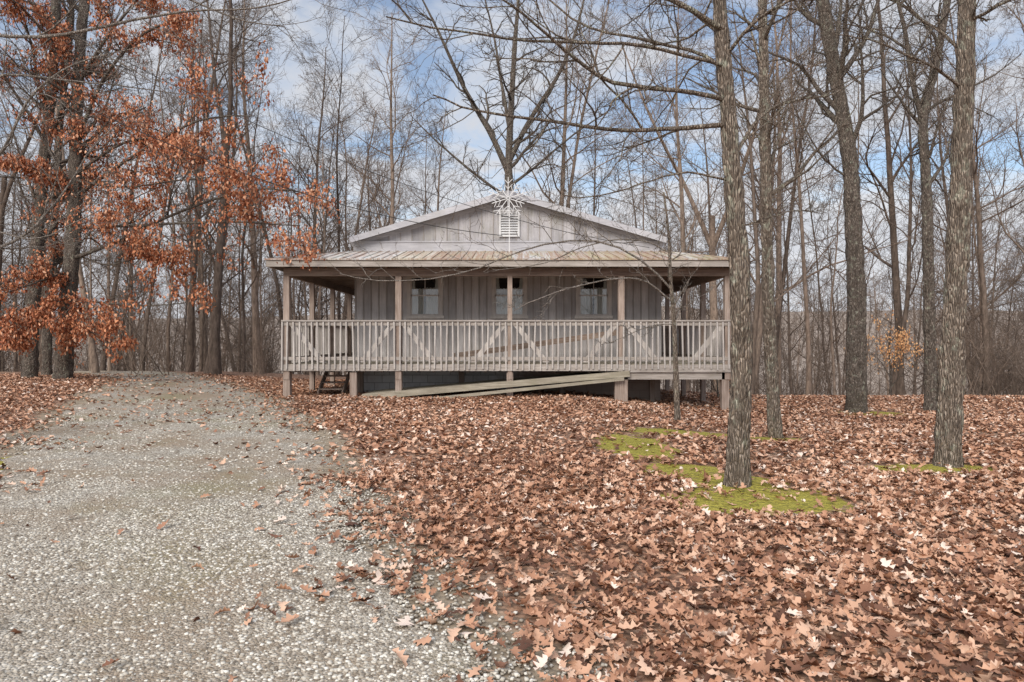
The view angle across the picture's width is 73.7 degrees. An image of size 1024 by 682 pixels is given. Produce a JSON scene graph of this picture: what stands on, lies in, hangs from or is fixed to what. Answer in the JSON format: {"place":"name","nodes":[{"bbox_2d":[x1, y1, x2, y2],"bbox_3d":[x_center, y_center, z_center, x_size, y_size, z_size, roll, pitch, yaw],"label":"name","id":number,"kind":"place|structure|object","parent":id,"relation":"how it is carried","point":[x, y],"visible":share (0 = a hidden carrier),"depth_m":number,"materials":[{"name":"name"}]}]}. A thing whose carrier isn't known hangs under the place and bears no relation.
{"place":"outdoors","nodes":[
{"label":"outdoors","id":0,"kind":"place"},
{"bbox_2d":[0,371,636,681],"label":"gravel driveway","id":1,"kind":"structure","parent":0,"point":[88,595],"depth_m":4.45,"materials":[{"name":"grey gravel"}]},
{"bbox_2d":[299,267,706,267],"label":"porch ceiling","id":2,"kind":"structure","parent":0,"point":[508,267],"depth_m":17.25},
{"bbox_2d":[282,267,728,295],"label":"porch beams","id":3,"kind":"structure","parent":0,"point":[333,278],"depth_m":15.95,"materials":[{"name":"wood"}]},
{"bbox_2d":[264,250,727,259],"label":"porch roof","id":4,"kind":"structure","parent":3,"relation":"on","point":[487,255],"depth_m":16.33,"materials":[{"name":"grey metal"}]},
{"bbox_2d":[488,177,527,251],"bbox_3d":[-0.100,-3.236,17.609,1.033,1.972,0.042,0,0,0],"label":"snowflake ornament","id":5,"kind":"object","parent":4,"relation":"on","point":[509,197],"visible":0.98,"depth_m":17.59,"materials":[{"name":"white paint"}]},
{"bbox_2d":[0,306,1023,681],"bbox_3d":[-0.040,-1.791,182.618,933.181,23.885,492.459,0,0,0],"label":"ground","id":6,"kind":"structure","parent":0,"point":[742,496],"depth_m":5.82,"materials":[{"name":"brown plant"}]},
{"bbox_2d":[0,0,148,378],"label":"oak tree","id":7,"kind":"object","parent":6,"relation":"on","point":[30,363],"visible":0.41,"depth_m":20.37,"materials":[{"name":"brown plant"}]},
{"bbox_2d":[0,0,153,374],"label":"bare tree","id":8,"kind":"object","parent":6,"relation":"on","point":[47,349],"visible":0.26,"depth_m":21.90,"materials":[{"name":"brown plant"}]},
{"bbox_2d":[0,0,340,378],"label":"oak tree","id":9,"kind":"object","parent":6,"relation":"on","point":[67,327],"visible":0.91,"depth_m":18.55,"materials":[{"name":"orange plant"}]},
{"bbox_2d":[0,0,425,275],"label":"maple tree","id":10,"kind":"object","parent":6,"relation":"on","point":[25,108],"visible":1,"depth_m":8.95,"materials":[{"name":"brown plant"}]},
{"bbox_2d":[317,371,351,393],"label":"steps","id":11,"kind":"structure","parent":6,"relation":"on","point":[323,381],"depth_m":17.01,"materials":[{"name":"wood"}]},
{"bbox_2d":[362,371,629,398],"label":"ramp","id":12,"kind":"structure","parent":6,"relation":"on","point":[594,376],"depth_m":15.88,"materials":[{"name":"grey wood"}]},
{"bbox_2d":[289,184,720,421],"bbox_3d":[-0.094,-0.603,11.606,7.282,4.280,1.883,0,0,-12],"label":"sapling tree","id":13,"kind":"object","parent":6,"relation":"on","point":[674,317],"visible":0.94,"depth_m":11.88,"materials":[{"name":"brown plant"}]},
{"bbox_2d":[283,371,728,410],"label":"pier posts","id":14,"kind":"object","parent":6,"relation":"on","point":[357,385],"visible":0.27,"depth_m":15.98,"materials":[{"name":"grey wood"}]},
{"bbox_2d":[294,371,606,371],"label":"joists","id":15,"kind":"object","parent":14,"relation":"on","point":[418,371],"visible":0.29,"depth_m":16.01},
{"bbox_2d":[291,360,722,364],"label":"deck boards","id":16,"kind":"object","parent":15,"relation":"on","point":[531,362],"visible":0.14,"depth_m":16.99,"materials":[{"name":"grey wood"}]},
{"bbox_2d":[281,322,729,370],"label":"balusters","id":17,"kind":"object","parent":16,"relation":"on","point":[715,347],"visible":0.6,"depth_m":15.90,"materials":[{"name":"grey wood"}]},
{"bbox_2d":[281,320,730,359],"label":"handrails","id":18,"kind":"object","parent":17,"relation":"on","point":[502,323],"visible":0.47,"depth_m":15.94,"materials":[{"name":"grey wood"}]},
{"bbox_2d":[454,330,615,361],"bbox_3d":[0.630,0.120,17.100,4.260,0.839,0.080,0,0,0],"label":"ramp guard","id":19,"kind":"object","parent":16,"relation":"on","point":[537,344],"visible":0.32,"depth_m":17.08,"materials":[{"name":"grey wood"}]},
{"bbox_2d":[282,364,730,378],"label":"rim joists","id":20,"kind":"object","parent":14,"relation":"on","point":[661,372],"visible":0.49,"depth_m":15.94,"materials":[{"name":"grey wood"}]},
{"bbox_2d":[283,276,730,402],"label":"porch posts","id":21,"kind":"object","parent":6,"relation":"on","point":[398,299],"visible":0.49,"depth_m":16.00,"materials":[{"name":"grey wood"}]},
{"bbox_2d":[266,260,728,271],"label":"fascia","id":22,"kind":"structure","parent":21,"relation":"attached to","point":[272,264],"depth_m":15.59,"materials":[{"name":"grey wood"}]},
{"bbox_2d":[290,326,721,361],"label":"rail braces","id":23,"kind":"object","parent":21,"relation":"attached to","point":[426,351],"visible":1,"depth_m":15.96,"materials":[{"name":"grey wood"}]},
{"bbox_2d":[661,326,679,356],"bbox_3d":[4.465,0.025,20.045,0.970,0.950,0.090,0,0,0],"label":"cross rail","id":24,"kind":"object","parent":21,"relation":"attached to","point":[667,327],"visible":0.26,"depth_m":20.06,"materials":[{"name":"grey wood"}]},
{"bbox_2d":[356,371,659,400],"bbox_3d":[-0.105,1.522,21.500,8.050,1.755,6.940,0,0,0],"label":"foundation","id":25,"kind":"object","parent":6,"relation":"on","point":[380,380],"visible":0.14,"depth_m":18.03,"materials":[{"name":"concrete"}]},
{"bbox_2d":[356,276,660,360],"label":"walls","id":26,"kind":"structure","parent":25,"relation":"on","point":[467,299],"depth_m":18.00,"materials":[{"name":"grey wood"}]},
{"bbox_2d":[355,276,656,360],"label":"battens","id":27,"kind":"object","parent":26,"relation":"attached to","point":[494,326],"visible":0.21,"depth_m":17.98,"materials":[{"name":"grey wood"}]},
{"bbox_2d":[358,198,657,240],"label":"gable wall","id":28,"kind":"structure","parent":26,"relation":"on","point":[487,225],"depth_m":17.98,"materials":[{"name":"grey wood"}]},
{"bbox_2d":[0,64,501,235],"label":"power line","id":29,"kind":"object","parent":28,"relation":"attached to","point":[242,172],"visible":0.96,"depth_m":15.04,"materials":[{"name":"grey rubber"}]},
{"bbox_2d":[13,0,649,247],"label":"power line","id":30,"kind":"object","parent":28,"relation":"attached to","point":[305,145],"visible":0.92,"depth_m":14.76,"materials":[{"name":"grey rubber"}]},
{"bbox_2d":[377,204,632,240],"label":"gable battens","id":31,"kind":"object","parent":28,"relation":"attached to","point":[504,226],"visible":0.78,"depth_m":17.96,"materials":[{"name":"grey wood"}]},
{"bbox_2d":[353,241,662,250],"bbox_3d":[-0.105,-2.495,17.954,8.150,0.270,0.048,0,0,0],"label":"gable band","id":32,"kind":"object","parent":28,"relation":"attached to","point":[426,245],"visible":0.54,"depth_m":17.95,"materials":[{"name":"grey wood"}]},
{"bbox_2d":[499,210,519,236],"bbox_3d":[-0.070,-3.095,17.950,0.540,0.710,0.060,0,0,0],"label":"gable vent","id":33,"kind":"object","parent":28,"relation":"attached to","point":[502,219],"visible":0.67,"depth_m":17.93,"materials":[{"name":"white wood"}]},
{"bbox_2d":[406,276,612,318],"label":"window frames","id":34,"kind":"structure","parent":26,"relation":"attached to","point":[523,315],"depth_m":17.95,"materials":[{"name":"grey wood"}]},
{"bbox_2d":[412,278,606,313],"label":"curtains","id":35,"kind":"object","parent":34,"relation":"attached to","point":[600,304],"visible":0.94,"depth_m":17.99,"materials":[{"name":"white fabric"}]},
{"bbox_3d":[-0.105,-3.256,21.505,8.210,1.268,7.590,0,0,0],"label":"roof","id":36,"kind":"object","parent":26,"relation":"on","visible":0},
{"bbox_2d":[349,190,665,246],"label":"rake boards","id":37,"kind":"object","parent":36,"relation":"attached to","point":[462,207],"visible":0.82,"depth_m":17.68,"materials":[{"name":"grey wood"}]},
{"bbox_2d":[0,372,1023,681],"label":"fallen leaves","id":38,"kind":"object","parent":6,"relation":"on","point":[1000,598],"visible":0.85,"depth_m":5.30,"materials":[{"name":"brown plant"}]},
{"bbox_2d":[0,0,1023,394],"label":"distant woods","id":39,"kind":"object","parent":6,"relation":"on","point":[984,360],"visible":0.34,"depth_m":28.17,"materials":[{"name":"grey plant"}]},
{"bbox_2d":[400,0,623,192],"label":"bare tree","id":40,"kind":"object","parent":6,"relation":"on","point":[509,156],"visible":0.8,"depth_m":28.93,"materials":[{"name":"brown plant"}]},
{"bbox_2d":[353,0,919,487],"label":"bare tree","id":41,"kind":"object","parent":6,"relation":"on","point":[737,466],"visible":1,"depth_m":6.66,"materials":[{"name":"brown plant"}]},
{"bbox_2d":[707,379,730,396],"bbox_3d":[6.098,0.917,19.651,1.162,1.633,0.791,0,0,-6],"label":"beech sapling","id":42,"kind":"object","parent":6,"relation":"on","point":[717,391],"visible":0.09,"depth_m":19.53,"materials":[{"name":"orange plant"}]},
{"bbox_2d":[662,0,899,438],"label":"bare tree","id":43,"kind":"object","parent":6,"relation":"on","point":[774,418],"visible":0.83,"depth_m":10.54,"materials":[{"name":"brown plant"}]},
{"bbox_2d":[731,0,929,412],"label":"bare tree","id":44,"kind":"object","parent":6,"relation":"on","point":[856,388],"visible":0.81,"depth_m":15.36,"materials":[{"name":"brown plant"}]},
{"bbox_2d":[844,307,936,394],"bbox_3d":[11.568,0.396,21.211,2.730,2.864,1.906,0,0,38],"label":"beech sapling","id":45,"kind":"object","parent":6,"relation":"on","point":[896,337],"visible":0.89,"depth_m":20.86,"materials":[{"name":"orange plant"}]},
{"bbox_2d":[775,0,1020,467],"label":"bare tree","id":46,"kind":"object","parent":6,"relation":"on","point":[950,390],"visible":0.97,"depth_m":7.81,"materials":[{"name":"brown plant"}]},
{"bbox_2d":[848,0,1023,410],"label":"bare tree","id":47,"kind":"object","parent":6,"relation":"on","point":[922,109],"visible":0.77,"depth_m":15.72,"materials":[{"name":"brown plant"}]},
{"bbox_2d":[0,0,1023,317],"label":"sky","id":48,"kind":"structure","parent":0,"point":[471,128],"materials":[{"name":"blue"}]}
]}

